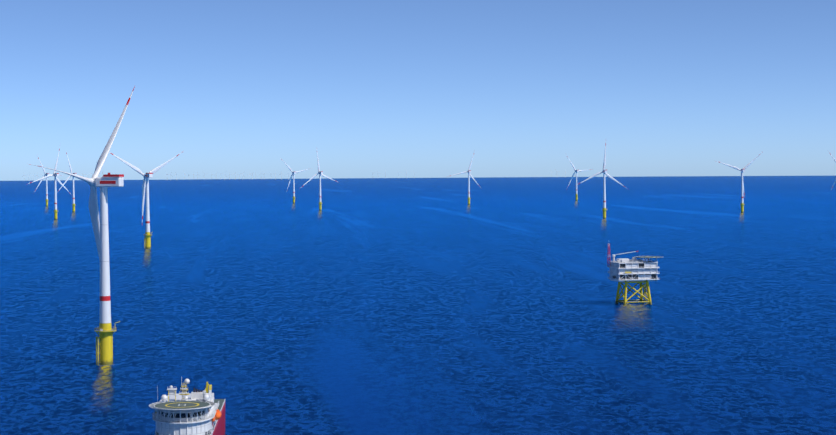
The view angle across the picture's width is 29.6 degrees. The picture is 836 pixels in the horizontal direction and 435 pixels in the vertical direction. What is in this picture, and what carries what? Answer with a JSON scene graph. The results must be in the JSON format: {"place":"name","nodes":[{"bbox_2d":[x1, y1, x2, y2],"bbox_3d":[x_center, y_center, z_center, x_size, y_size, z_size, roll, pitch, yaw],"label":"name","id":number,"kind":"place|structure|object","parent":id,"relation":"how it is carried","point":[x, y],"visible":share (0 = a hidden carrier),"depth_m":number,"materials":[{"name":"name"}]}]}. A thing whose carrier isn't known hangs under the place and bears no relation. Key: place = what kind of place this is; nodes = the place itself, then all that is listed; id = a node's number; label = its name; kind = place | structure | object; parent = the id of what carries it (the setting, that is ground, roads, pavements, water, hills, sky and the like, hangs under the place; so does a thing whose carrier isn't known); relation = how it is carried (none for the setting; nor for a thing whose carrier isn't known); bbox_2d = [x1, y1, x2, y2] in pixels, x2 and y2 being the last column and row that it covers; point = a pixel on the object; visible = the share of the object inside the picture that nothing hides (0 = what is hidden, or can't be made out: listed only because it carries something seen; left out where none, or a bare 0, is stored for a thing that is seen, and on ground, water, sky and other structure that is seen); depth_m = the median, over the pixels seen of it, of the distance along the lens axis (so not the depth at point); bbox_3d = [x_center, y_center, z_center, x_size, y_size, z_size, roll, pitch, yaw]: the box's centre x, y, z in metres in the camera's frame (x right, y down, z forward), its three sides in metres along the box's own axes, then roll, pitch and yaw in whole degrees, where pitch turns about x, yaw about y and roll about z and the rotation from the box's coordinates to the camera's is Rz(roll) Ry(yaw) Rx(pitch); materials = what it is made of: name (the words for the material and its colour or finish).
{"place":"outdoors","nodes":[
{"label":"outdoors","id":0,"kind":"place"},
{"bbox_2d":[0,176,835,434],"bbox_3d":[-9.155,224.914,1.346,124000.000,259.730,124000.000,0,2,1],"label":"sea","id":1,"kind":"structure","parent":0,"point":[397,306],"depth_m":1095.57,"materials":[{"name":"liquid"}]},
{"bbox_2d":[35,156,59,206],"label":"turbine","id":2,"kind":"object","parent":1,"relation":"on","point":[46,200],"visible":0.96,"depth_m":4432.36,"materials":[{"name":"white metal"}]},
{"bbox_2d":[28,148,70,219],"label":"turbine","id":3,"kind":"object","parent":1,"relation":"on","point":[55,195],"visible":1,"depth_m":3169.33,"materials":[{"name":"white metal"}]},
{"bbox_2d":[58,153,76,211],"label":"turbine","id":4,"kind":"object","parent":1,"relation":"on","point":[73,206],"visible":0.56,"depth_m":3759.84,"materials":[{"name":"white metal"}]},
{"bbox_2d":[30,86,134,365],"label":"turbine","id":5,"kind":"object","parent":1,"relation":"on","point":[105,330],"visible":1,"depth_m":775.60,"materials":[{"name":"metal"}]},
{"bbox_2d":[96,366,112,412],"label":"turbine reflection","id":6,"kind":"object","parent":1,"relation":"on","point":[105,370],"visible":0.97,"depth_m":744.18,"materials":[{"name":"yellow liquid"}]},
{"bbox_2d":[109,151,183,248],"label":"turbine","id":7,"kind":"object","parent":1,"relation":"on","point":[147,235],"visible":0.94,"depth_m":1944.24,"materials":[{"name":"metal"}]},
{"bbox_2d":[149,377,224,434],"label":"ship","id":8,"kind":"object","parent":1,"relation":"on","point":[199,412],"visible":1,"depth_m":486.37,"materials":[{"name":"white metal"}]},
{"bbox_2d":[282,160,310,202],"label":"turbine","id":9,"kind":"object","parent":1,"relation":"on","point":[293,197],"visible":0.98,"depth_m":4639.59,"materials":[{"name":"white metal"}]},
{"bbox_2d":[302,147,338,210],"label":"turbine","id":10,"kind":"object","parent":1,"relation":"on","point":[320,173],"visible":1,"depth_m":3778.43,"materials":[{"name":"white metal"}]},
{"bbox_2d":[447,154,480,204],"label":"turbine","id":11,"kind":"object","parent":1,"relation":"on","point":[469,172],"visible":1,"depth_m":4288.09,"materials":[{"name":"white metal"}]},
{"bbox_2d":[566,155,592,200],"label":"turbine","id":12,"kind":"object","parent":1,"relation":"on","point":[576,171],"visible":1,"depth_m":4749.44,"materials":[{"name":"white metal"}]},
{"bbox_2d":[575,143,625,218],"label":"turbine","id":13,"kind":"object","parent":1,"relation":"on","point":[604,172],"visible":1,"depth_m":3013.86,"materials":[{"name":"white metal"}]},
{"bbox_2d":[614,304,645,328],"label":"platform reflection","id":14,"kind":"object","parent":1,"relation":"on","point":[631,312],"visible":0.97,"depth_m":1042.70,"materials":[{"name":"liquid"}]},
{"bbox_2d":[607,243,661,304],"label":"substation","id":15,"kind":"object","parent":1,"relation":"on","point":[626,271],"visible":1,"depth_m":1101.67,"materials":[{"name":"white metal"}]},
{"bbox_2d":[717,154,759,212],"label":"turbine","id":16,"kind":"object","parent":1,"relation":"on","point":[742,204],"visible":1,"depth_m":3366.99,"materials":[{"name":"white metal"}]},
{"bbox_2d":[0,0,835,180],"label":"sky","id":17,"kind":"structure","parent":0,"point":[420,88],"materials":[{"name":"blue"}]}
]}

